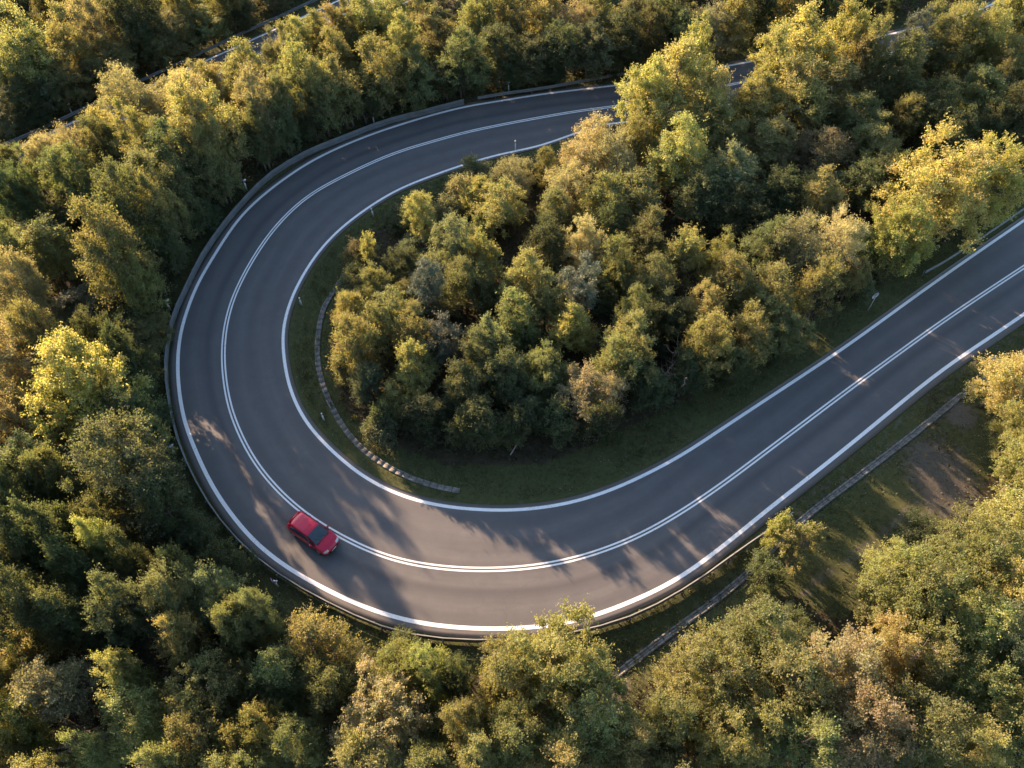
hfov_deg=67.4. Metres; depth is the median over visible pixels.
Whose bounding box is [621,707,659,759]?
bush
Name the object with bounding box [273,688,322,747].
bush
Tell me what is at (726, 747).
maple tree
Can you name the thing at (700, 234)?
bush
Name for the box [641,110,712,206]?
broadleaf tree
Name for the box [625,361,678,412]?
broadleaf tree
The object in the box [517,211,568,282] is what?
broadleaf tree
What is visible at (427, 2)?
bush
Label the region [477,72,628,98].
guardrail
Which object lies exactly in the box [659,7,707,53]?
broadleaf tree
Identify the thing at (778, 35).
broadleaf tree
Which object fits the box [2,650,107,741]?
broadleaf tree
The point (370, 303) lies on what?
bush
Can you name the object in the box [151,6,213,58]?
broadleaf tree
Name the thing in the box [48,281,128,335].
broadleaf tree
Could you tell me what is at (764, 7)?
broadleaf tree
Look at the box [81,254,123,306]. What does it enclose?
broadleaf tree
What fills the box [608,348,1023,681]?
stone drain
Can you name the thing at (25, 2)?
bush
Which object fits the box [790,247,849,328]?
broadleaf tree
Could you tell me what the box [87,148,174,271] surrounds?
broadleaf tree
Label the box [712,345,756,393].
broadleaf tree
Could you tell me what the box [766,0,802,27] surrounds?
broadleaf tree
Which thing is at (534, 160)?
bush
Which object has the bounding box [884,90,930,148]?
broadleaf tree
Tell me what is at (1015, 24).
broadleaf tree
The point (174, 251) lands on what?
broadleaf tree
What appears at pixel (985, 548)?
maple tree
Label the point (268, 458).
road
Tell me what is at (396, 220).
bush
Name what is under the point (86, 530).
broadleaf tree
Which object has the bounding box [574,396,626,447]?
bush
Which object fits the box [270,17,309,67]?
broadleaf tree
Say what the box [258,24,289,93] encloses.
broadleaf tree
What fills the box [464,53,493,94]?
broadleaf tree
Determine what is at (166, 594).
broadleaf tree
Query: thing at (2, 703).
bush
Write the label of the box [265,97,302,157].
broadleaf tree
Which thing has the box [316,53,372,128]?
broadleaf tree
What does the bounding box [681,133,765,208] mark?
broadleaf tree
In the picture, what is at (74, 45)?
broadleaf tree
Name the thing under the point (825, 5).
broadleaf tree
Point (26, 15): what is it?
bush
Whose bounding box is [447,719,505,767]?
broadleaf tree
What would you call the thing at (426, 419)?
broadleaf tree
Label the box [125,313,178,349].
broadleaf tree
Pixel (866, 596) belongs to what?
bush
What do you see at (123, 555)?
broadleaf tree
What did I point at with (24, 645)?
bush
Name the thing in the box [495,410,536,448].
bush
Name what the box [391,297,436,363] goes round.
broadleaf tree
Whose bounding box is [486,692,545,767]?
broadleaf tree
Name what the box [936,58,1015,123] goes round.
broadleaf tree
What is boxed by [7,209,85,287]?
broadleaf tree
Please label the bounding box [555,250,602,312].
broadleaf tree
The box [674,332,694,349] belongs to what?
bush
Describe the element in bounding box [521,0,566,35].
broadleaf tree
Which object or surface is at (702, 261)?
bush
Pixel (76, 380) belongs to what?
maple tree
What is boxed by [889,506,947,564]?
bush
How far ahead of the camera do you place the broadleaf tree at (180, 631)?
42.91 m
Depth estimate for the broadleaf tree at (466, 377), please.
55.03 m
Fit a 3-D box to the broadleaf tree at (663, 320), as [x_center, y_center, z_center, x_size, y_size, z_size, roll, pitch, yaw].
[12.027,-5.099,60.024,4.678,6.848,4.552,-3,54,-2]
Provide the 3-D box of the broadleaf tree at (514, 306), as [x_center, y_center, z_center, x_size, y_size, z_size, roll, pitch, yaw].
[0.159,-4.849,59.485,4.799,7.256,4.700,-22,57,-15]
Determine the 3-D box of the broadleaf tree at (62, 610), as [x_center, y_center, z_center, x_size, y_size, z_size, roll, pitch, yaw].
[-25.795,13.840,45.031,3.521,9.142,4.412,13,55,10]
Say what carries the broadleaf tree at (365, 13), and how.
on the ground at (938, 480)
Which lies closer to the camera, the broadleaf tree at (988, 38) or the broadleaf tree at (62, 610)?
the broadleaf tree at (62, 610)
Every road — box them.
[3,0,409,197]
[170,0,1023,638]
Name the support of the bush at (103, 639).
on the ground at (938, 480)
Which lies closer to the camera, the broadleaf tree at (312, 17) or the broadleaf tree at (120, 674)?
the broadleaf tree at (120, 674)
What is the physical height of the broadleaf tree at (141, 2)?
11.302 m
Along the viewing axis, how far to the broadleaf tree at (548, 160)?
71.25 m
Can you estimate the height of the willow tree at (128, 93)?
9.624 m
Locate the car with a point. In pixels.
(314, 534)
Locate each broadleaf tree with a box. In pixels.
[0,0,34,46]
[0,0,75,104]
[0,65,53,123]
[0,102,20,137]
[0,140,35,217]
[0,159,55,230]
[0,220,50,296]
[0,293,72,378]
[0,426,77,518]
[0,457,53,525]
[0,502,54,587]
[0,560,87,663]
[0,656,43,700]
[0,693,65,755]
[0,737,50,767]
[1,490,93,575]
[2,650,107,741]
[3,747,82,767]
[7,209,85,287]
[9,141,50,194]
[9,438,86,507]
[14,106,58,137]
[25,75,66,116]
[26,133,108,221]
[26,579,111,657]
[28,0,78,35]
[33,49,96,111]
[35,526,116,600]
[41,0,101,72]
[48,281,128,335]
[54,404,198,543]
[55,470,140,559]
[55,725,132,767]
[65,187,177,319]
[68,303,139,360]
[69,513,140,579]
[72,57,109,99]
[73,107,135,184]
[75,32,139,82]
[78,0,114,25]
[80,560,168,651]
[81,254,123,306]
[82,104,132,158]
[85,380,169,440]
[85,645,167,700]
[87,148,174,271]
[87,316,168,371]
[87,350,162,400]
[92,667,181,767]
[93,200,163,256]
[94,236,174,321]
[95,0,175,71]
[97,314,166,398]
[99,410,178,473]
[101,522,172,597]
[104,0,156,32]
[106,69,145,95]
[106,94,153,169]
[118,136,176,184]
[121,141,206,239]
[122,21,183,70]
[122,736,201,767]
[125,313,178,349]
[126,466,192,544]
[128,554,211,642]
[129,165,197,257]
[136,50,168,69]
[137,113,171,151]
[140,396,178,432]
[142,114,218,196]
[147,607,217,680]
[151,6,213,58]
[152,537,212,602]
[153,223,193,274]
[155,638,266,755]
[157,165,210,242]
[159,475,196,519]
[160,0,202,41]
[160,699,240,767]
[161,68,257,164]
[161,118,212,200]
[173,503,222,558]
[174,116,240,209]
[182,21,213,53]
[182,58,237,106]
[184,557,258,632]
[186,0,233,43]
[191,195,222,237]
[196,148,247,205]
[198,743,283,767]
[200,87,249,167]
[200,590,275,666]
[202,0,250,33]
[203,587,250,633]
[210,0,264,32]
[210,696,292,767]
[216,36,279,106]
[229,100,278,172]
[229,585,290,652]
[230,62,297,155]
[243,638,310,708]
[253,0,293,16]
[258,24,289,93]
[261,63,315,142]
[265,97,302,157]
[269,710,337,767]
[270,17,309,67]
[272,33,324,105]
[276,602,369,701]
[283,14,320,64]
[295,96,329,143]
[295,652,367,730]
[298,51,349,136]
[299,6,331,61]
[310,0,355,61]
[314,22,359,79]
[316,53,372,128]
[325,309,387,383]
[326,716,401,767]
[327,0,361,63]
[329,286,366,331]
[342,0,396,63]
[343,68,383,124]
[347,260,393,305]
[347,357,388,409]
[350,0,383,55]
[352,29,407,120]
[354,283,412,363]
[364,632,426,702]
[372,0,414,36]
[379,42,440,114]
[379,245,422,286]
[382,6,430,86]
[385,0,444,62]
[390,277,425,321]
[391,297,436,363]
[394,336,442,393]
[394,389,455,449]
[398,737,454,767]
[399,190,438,244]
[404,637,456,709]
[405,252,451,320]
[408,0,464,81]
[418,210,479,279]
[423,56,465,100]
[434,19,495,97]
[434,693,488,765]
[437,357,488,414]
[437,649,477,702]
[440,250,495,313]
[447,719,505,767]
[452,390,500,450]
[456,0,497,53]
[457,225,504,285]
[458,172,498,218]
[458,323,498,389]
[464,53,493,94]
[467,309,511,370]
[470,175,530,242]
[472,629,545,719]
[476,20,518,90]
[478,343,533,410]
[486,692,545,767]
[489,0,538,49]
[491,281,545,353]
[492,246,547,316]
[496,30,555,89]
[499,384,551,440]
[500,60,526,88]
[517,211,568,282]
[517,339,572,396]
[517,727,601,767]
[520,265,569,335]
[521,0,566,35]
[532,145,559,189]
[533,16,591,83]
[534,654,639,767]
[535,182,582,244]
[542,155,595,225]
[542,298,592,355]
[546,65,569,83]
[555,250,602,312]
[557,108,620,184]
[559,13,618,81]
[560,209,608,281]
[568,166,633,232]
[571,0,615,38]
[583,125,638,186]
[584,163,662,236]
[584,230,640,310]
[587,198,625,257]
[588,324,643,397]
[593,44,626,74]
[596,709,664,767]
[597,306,658,381]
[598,0,650,80]
[607,281,654,345]
[612,49,673,139]
[613,0,657,36]
[613,103,660,178]
[617,202,667,271]
[617,250,680,310]
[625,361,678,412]
[626,31,727,150]
[629,0,670,69]
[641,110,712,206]
[641,690,703,754]
[643,0,688,54]
[643,283,688,348]
[648,738,708,767]
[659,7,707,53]
[662,222,710,296]
[663,0,698,20]
[668,160,730,235]
[668,345,716,398]
[671,275,729,341]
[675,307,736,389]
[678,53,735,157]
[679,6,715,110]
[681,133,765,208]
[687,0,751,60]
[693,97,756,164]
[694,244,758,312]
[696,224,736,287]
[699,172,776,247]
[699,591,804,684]
[712,0,760,52]
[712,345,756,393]
[725,297,777,374]
[726,257,804,333]
[727,68,792,145]
[729,633,844,744]
[733,0,785,47]
[735,110,803,186]
[737,210,801,282]
[739,15,797,115]
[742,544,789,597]
[751,161,806,228]
[752,699,853,767]
[757,0,849,105]
[757,49,837,135]
[759,303,817,365]
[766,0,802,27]
[779,122,859,182]
[785,620,897,723]
[790,163,849,229]
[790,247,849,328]
[793,53,864,138]
[796,673,932,767]
[797,0,840,27]
[816,88,891,164]
[817,0,875,72]
[831,157,884,217]
[835,25,884,108]
[836,255,873,300]
[837,0,883,30]
[841,109,905,173]
[844,12,894,109]
[852,532,930,601]
[852,606,926,690]
[853,668,983,767]
[860,24,931,120]
[862,148,914,207]
[881,0,918,11]
[881,632,967,704]
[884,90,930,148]
[887,72,965,151]
[895,0,951,87]
[916,712,1017,767]
[917,9,976,94]
[923,101,983,160]
[929,649,1023,725]
[934,584,1022,677]
[936,0,993,74]
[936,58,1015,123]
[954,0,1017,86]
[955,598,1023,694]
[958,350,1023,427]
[965,481,1023,551]
[966,80,1023,154]
[967,676,1023,767]
[968,94,1018,151]
[976,29,1023,105]
[977,553,1023,628]
[979,397,1023,463]
[981,0,1023,52]
[988,434,1023,497]
[994,6,1023,47]
[1009,8,1023,68]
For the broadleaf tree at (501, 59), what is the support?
on the ground at (938, 480)
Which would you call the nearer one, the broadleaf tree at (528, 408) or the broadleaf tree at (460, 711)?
the broadleaf tree at (460, 711)
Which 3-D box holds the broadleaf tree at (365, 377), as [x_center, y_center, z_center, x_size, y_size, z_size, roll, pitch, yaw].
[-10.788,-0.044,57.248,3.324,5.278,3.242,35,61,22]
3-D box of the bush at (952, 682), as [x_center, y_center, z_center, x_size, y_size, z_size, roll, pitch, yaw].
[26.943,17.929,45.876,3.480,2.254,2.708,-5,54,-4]
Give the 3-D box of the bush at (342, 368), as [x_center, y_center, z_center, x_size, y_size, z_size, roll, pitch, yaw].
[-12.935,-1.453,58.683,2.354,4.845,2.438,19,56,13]
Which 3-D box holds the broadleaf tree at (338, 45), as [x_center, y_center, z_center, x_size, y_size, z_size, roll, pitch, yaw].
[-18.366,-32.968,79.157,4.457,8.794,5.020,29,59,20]
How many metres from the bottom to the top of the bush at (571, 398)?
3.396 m
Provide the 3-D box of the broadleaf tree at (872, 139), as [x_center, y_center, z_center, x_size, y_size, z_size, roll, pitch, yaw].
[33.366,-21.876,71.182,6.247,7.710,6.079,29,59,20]
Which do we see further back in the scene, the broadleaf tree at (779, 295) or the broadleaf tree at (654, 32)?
the broadleaf tree at (654, 32)
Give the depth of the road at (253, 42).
87.52 m
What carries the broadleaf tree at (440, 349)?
on the ground at (938, 480)
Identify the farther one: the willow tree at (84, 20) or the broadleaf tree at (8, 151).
the willow tree at (84, 20)
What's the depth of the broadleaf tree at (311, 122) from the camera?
75.29 m
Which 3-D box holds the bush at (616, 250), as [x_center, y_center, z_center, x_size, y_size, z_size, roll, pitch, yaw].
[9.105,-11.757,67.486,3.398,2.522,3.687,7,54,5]
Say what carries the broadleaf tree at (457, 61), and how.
on the ground at (938, 480)
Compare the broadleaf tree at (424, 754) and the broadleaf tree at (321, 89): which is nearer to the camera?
the broadleaf tree at (424, 754)
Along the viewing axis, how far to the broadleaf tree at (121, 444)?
46.41 m
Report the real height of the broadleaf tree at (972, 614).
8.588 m
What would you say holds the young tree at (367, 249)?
on the ground at (938, 480)
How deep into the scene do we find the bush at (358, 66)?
83.52 m
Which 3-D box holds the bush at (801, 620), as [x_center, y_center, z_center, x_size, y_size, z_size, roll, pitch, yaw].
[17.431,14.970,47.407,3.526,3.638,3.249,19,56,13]
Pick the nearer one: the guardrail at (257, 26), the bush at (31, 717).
the bush at (31, 717)
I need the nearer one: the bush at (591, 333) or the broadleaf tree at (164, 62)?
the bush at (591, 333)
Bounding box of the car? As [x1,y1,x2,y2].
[287,511,338,554]
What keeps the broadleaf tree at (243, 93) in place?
on the ground at (938, 480)
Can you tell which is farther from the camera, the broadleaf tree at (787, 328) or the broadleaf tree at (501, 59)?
the broadleaf tree at (501, 59)
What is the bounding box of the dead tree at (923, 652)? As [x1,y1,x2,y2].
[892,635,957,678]
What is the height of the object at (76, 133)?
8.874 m
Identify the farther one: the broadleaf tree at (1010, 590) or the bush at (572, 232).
the bush at (572, 232)
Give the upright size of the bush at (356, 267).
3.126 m
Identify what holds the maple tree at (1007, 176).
on the ground at (938, 480)
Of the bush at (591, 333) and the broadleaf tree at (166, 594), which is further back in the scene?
the bush at (591, 333)
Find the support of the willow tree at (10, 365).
on the ground at (938, 480)
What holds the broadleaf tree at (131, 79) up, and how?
on the ground at (938, 480)
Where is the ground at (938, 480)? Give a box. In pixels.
[0,0,1023,767]
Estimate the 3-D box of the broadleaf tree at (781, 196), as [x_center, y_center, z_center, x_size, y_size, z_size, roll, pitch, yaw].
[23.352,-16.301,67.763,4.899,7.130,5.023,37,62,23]
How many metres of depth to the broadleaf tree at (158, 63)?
84.30 m
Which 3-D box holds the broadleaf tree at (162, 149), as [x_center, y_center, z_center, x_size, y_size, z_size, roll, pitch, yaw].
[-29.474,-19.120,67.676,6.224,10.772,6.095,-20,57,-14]
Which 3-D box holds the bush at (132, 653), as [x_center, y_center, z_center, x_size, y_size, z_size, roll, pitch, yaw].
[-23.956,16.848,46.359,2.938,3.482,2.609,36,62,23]
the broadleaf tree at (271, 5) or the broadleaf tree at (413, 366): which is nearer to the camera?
the broadleaf tree at (413, 366)
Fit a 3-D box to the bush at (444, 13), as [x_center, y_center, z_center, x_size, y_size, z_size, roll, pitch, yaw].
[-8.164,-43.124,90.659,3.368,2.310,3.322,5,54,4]
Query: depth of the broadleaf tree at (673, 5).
83.00 m
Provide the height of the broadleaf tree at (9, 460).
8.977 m
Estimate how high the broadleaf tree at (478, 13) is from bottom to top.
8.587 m
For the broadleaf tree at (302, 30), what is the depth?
79.54 m
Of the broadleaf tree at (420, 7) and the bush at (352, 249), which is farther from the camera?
the broadleaf tree at (420, 7)
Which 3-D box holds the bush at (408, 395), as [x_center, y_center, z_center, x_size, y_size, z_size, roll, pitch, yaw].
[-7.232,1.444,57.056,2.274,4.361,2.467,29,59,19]
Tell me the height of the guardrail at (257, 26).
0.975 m
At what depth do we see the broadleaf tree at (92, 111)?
69.84 m
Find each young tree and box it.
[359,230,378,268]
[772,519,826,578]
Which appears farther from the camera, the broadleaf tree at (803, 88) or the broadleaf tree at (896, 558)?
the broadleaf tree at (803, 88)
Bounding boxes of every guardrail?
[3,0,317,145]
[163,99,793,644]
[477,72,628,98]
[921,208,1023,276]
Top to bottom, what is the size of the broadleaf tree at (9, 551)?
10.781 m
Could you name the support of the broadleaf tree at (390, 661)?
on the ground at (938, 480)
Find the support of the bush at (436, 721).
on the ground at (938, 480)
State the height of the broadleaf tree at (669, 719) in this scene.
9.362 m
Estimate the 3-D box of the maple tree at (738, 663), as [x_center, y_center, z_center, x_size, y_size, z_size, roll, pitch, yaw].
[10.685,16.768,42.864,6.024,8.800,6.285,37,62,24]
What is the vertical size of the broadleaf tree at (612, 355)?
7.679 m
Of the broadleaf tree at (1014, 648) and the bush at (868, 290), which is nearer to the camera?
the broadleaf tree at (1014, 648)
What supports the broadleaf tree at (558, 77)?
on the ground at (938, 480)
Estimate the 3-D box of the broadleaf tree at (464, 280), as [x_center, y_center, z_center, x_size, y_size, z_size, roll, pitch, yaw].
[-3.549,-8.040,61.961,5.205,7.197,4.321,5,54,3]
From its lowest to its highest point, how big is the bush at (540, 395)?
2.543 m
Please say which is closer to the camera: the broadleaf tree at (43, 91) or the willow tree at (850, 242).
the willow tree at (850, 242)
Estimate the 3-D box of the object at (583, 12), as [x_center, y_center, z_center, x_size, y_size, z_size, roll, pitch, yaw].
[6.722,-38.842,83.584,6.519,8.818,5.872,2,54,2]
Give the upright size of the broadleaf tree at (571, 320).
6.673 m
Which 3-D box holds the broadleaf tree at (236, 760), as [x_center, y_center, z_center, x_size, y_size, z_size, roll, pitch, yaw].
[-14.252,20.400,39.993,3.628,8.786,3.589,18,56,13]
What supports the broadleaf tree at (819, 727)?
on the ground at (938, 480)
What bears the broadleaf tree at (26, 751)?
on the ground at (938, 480)
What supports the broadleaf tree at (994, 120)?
on the ground at (938, 480)
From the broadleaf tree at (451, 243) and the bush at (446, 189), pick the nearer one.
the broadleaf tree at (451, 243)
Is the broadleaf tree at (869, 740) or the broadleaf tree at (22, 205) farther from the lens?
the broadleaf tree at (22, 205)
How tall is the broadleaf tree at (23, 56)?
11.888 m
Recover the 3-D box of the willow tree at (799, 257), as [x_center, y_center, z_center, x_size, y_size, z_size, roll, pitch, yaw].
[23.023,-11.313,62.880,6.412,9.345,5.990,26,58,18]
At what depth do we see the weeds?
58.84 m
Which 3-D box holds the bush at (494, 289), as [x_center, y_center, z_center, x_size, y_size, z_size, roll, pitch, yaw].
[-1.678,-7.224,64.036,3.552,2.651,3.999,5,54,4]
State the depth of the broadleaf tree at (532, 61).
80.41 m
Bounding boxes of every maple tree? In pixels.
[14,321,158,460]
[321,652,440,767]
[486,593,621,741]
[639,616,767,731]
[657,672,788,767]
[853,534,1006,669]
[856,188,944,277]
[871,106,1000,253]
[922,496,1023,606]
[945,130,1023,227]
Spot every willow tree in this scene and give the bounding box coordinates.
[0,242,62,330]
[0,309,54,399]
[0,372,61,450]
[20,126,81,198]
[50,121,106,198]
[62,0,129,54]
[78,113,122,175]
[92,58,168,135]
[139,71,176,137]
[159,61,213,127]
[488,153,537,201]
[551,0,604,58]
[551,359,633,441]
[750,207,823,291]
[798,200,871,287]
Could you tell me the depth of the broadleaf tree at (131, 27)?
80.98 m
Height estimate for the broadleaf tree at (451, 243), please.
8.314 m
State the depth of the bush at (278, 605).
48.09 m
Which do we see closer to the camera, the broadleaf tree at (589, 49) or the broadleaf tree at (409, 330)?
the broadleaf tree at (409, 330)
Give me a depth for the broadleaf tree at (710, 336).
56.21 m
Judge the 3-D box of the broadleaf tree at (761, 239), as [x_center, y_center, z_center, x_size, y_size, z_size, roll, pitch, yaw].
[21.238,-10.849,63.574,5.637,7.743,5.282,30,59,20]
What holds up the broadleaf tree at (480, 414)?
on the ground at (938, 480)
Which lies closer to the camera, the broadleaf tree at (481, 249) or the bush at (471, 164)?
the broadleaf tree at (481, 249)
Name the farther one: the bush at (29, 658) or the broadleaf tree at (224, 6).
the broadleaf tree at (224, 6)
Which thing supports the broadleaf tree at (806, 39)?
on the ground at (938, 480)
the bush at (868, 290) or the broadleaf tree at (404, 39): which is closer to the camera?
the bush at (868, 290)
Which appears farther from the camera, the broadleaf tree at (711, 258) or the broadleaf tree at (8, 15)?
the broadleaf tree at (8, 15)
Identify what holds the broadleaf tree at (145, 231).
on the ground at (938, 480)
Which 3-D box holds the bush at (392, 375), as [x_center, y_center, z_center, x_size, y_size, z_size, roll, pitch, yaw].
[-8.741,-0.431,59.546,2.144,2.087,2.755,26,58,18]
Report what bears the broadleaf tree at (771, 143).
on the ground at (938, 480)
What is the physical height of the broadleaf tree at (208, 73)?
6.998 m
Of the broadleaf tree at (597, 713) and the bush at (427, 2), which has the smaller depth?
the broadleaf tree at (597, 713)
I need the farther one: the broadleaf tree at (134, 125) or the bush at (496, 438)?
the broadleaf tree at (134, 125)
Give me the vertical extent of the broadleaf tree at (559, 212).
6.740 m
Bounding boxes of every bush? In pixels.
[0,217,22,238]
[0,371,32,404]
[0,621,46,665]
[0,689,9,723]
[0,702,52,743]
[5,645,62,675]
[16,0,33,9]
[24,8,46,31]
[25,19,47,45]
[25,288,57,310]
[47,199,76,232]
[47,472,92,505]
[49,428,85,452]
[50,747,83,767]
[67,441,106,483]
[71,256,94,285]
[72,68,99,97]
[77,614,141,659]
[85,482,120,515]
[90,644,138,686]
[108,298,148,349]
[127,533,149,560]
[146,265,165,279]
[188,621,225,653]
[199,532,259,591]
[199,652,256,704]
[204,565,237,587]
[256,592,304,650]
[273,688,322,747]
[329,354,350,387]
[330,644,375,685]
[332,270,369,309]
[334,235,381,268]
[342,254,365,286]
[352,59,362,76]
[358,406,403,451]
[361,292,379,319]
[363,397,398,432]
[378,370,405,425]
[383,201,411,234]
[385,366,409,391]
[385,623,421,666]
[386,87,410,108]
[395,231,430,256]
[397,679,451,740]
[399,384,428,414]
[399,695,442,752]
[417,0,435,13]
[424,287,463,325]
[425,692,479,748]
[430,8,456,25]
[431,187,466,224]
[439,412,474,454]
[443,183,458,199]
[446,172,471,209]
[455,0,474,10]
[455,151,494,181]
[460,324,474,351]
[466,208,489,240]
[472,281,502,316]
[473,409,513,451]
[479,710,496,749]
[489,220,510,231]
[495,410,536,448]
[504,156,527,184]
[509,326,541,357]
[522,386,554,408]
[528,156,547,180]
[532,394,579,450]
[547,376,587,431]
[559,370,589,394]
[560,218,578,246]
[561,289,586,313]
[564,315,600,359]
[566,246,599,264]
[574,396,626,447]
[578,263,603,288]
[581,743,620,767]
[590,282,626,317]
[603,242,631,257]
[605,0,621,10]
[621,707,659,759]
[643,370,687,406]
[644,686,700,741]
[648,337,671,361]
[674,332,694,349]
[687,229,707,252]
[692,248,715,277]
[694,340,738,372]
[704,759,757,767]
[753,336,786,371]
[760,508,793,548]
[773,164,808,182]
[773,598,822,646]
[843,250,892,283]
[844,269,877,306]
[848,228,872,257]
[848,577,895,623]
[877,3,903,19]
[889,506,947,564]
[925,146,950,166]
[937,669,973,695]
[988,191,1008,216]
[995,462,1021,491]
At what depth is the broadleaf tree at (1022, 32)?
79.92 m
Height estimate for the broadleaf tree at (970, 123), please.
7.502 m
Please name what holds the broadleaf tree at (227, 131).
on the ground at (938, 480)
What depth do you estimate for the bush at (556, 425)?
54.99 m
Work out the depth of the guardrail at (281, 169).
64.50 m
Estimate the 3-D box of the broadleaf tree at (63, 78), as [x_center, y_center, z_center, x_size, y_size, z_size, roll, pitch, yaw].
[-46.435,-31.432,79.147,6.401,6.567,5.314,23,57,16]
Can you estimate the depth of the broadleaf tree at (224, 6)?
86.46 m
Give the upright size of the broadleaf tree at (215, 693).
7.838 m
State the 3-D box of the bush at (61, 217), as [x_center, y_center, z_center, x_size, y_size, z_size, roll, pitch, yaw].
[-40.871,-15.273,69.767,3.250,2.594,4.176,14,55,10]
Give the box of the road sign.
[867,292,878,310]
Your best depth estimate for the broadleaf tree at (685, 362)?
56.83 m
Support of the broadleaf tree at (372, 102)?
on the ground at (938, 480)
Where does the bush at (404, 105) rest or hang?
on the ground at (938, 480)
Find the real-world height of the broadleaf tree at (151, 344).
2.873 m
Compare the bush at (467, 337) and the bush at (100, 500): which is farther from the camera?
the bush at (467, 337)
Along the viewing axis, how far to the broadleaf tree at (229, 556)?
48.26 m
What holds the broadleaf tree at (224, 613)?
on the ground at (938, 480)
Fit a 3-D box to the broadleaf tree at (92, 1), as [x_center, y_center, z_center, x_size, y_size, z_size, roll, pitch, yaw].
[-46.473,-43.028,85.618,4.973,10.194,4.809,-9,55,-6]
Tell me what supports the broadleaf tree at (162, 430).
on the ground at (938, 480)
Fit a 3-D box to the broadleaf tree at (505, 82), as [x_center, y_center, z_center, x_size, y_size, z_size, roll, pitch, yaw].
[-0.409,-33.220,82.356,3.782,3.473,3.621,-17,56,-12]
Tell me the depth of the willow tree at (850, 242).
60.85 m
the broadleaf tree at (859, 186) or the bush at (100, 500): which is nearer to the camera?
the bush at (100, 500)
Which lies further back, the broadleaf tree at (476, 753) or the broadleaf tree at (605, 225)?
the broadleaf tree at (605, 225)
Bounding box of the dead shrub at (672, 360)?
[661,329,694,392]
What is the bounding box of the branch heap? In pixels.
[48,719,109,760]
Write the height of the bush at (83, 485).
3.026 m
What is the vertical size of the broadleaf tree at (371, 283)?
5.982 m
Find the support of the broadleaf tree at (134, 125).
on the ground at (938, 480)
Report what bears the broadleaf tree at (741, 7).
on the ground at (938, 480)
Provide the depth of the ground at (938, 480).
56.78 m
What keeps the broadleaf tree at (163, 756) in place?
on the ground at (938, 480)
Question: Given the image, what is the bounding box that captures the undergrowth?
[0,0,1023,767]
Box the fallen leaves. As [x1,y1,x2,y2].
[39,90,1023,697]
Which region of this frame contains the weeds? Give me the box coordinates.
[92,95,1020,706]
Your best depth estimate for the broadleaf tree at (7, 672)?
43.09 m
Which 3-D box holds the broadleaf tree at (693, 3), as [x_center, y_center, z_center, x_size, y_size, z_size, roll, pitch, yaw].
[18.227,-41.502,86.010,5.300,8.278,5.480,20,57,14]
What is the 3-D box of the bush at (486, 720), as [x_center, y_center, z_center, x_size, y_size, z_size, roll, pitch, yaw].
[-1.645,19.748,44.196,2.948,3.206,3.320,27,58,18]
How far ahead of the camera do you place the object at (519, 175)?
69.82 m
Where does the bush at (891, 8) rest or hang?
on the ground at (938, 480)
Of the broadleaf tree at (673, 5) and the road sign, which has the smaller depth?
the road sign
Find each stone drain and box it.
[314,269,459,493]
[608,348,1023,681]
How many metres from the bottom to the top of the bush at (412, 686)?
2.462 m
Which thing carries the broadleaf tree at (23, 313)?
on the ground at (938, 480)
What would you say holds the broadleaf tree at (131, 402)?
on the ground at (938, 480)
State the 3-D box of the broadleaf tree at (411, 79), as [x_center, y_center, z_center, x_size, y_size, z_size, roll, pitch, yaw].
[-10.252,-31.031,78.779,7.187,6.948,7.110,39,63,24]
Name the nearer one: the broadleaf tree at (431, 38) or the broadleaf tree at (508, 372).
the broadleaf tree at (508, 372)
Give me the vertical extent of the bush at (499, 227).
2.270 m
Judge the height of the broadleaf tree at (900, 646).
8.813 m
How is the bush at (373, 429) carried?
on the ground at (938, 480)
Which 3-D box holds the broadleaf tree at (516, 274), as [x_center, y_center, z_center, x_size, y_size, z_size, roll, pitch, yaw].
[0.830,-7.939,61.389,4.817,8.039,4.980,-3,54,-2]
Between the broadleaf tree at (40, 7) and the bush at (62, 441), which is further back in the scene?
the broadleaf tree at (40, 7)
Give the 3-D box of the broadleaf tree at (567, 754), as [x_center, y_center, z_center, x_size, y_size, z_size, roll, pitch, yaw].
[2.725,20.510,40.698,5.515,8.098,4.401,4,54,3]
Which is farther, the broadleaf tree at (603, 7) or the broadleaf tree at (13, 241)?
the broadleaf tree at (603, 7)
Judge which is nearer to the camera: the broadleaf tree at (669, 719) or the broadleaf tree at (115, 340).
the broadleaf tree at (669, 719)
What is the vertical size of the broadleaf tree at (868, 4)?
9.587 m
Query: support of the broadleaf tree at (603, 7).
on the ground at (938, 480)
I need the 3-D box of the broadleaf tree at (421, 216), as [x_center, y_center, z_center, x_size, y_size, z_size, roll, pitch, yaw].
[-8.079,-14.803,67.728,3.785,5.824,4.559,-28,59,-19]
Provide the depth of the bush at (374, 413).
55.53 m
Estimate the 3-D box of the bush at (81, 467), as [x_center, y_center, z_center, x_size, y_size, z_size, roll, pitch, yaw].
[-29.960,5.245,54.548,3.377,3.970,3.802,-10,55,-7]
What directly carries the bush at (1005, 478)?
on the ground at (938, 480)
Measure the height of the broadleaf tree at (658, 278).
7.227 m
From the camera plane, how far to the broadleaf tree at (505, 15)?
82.99 m

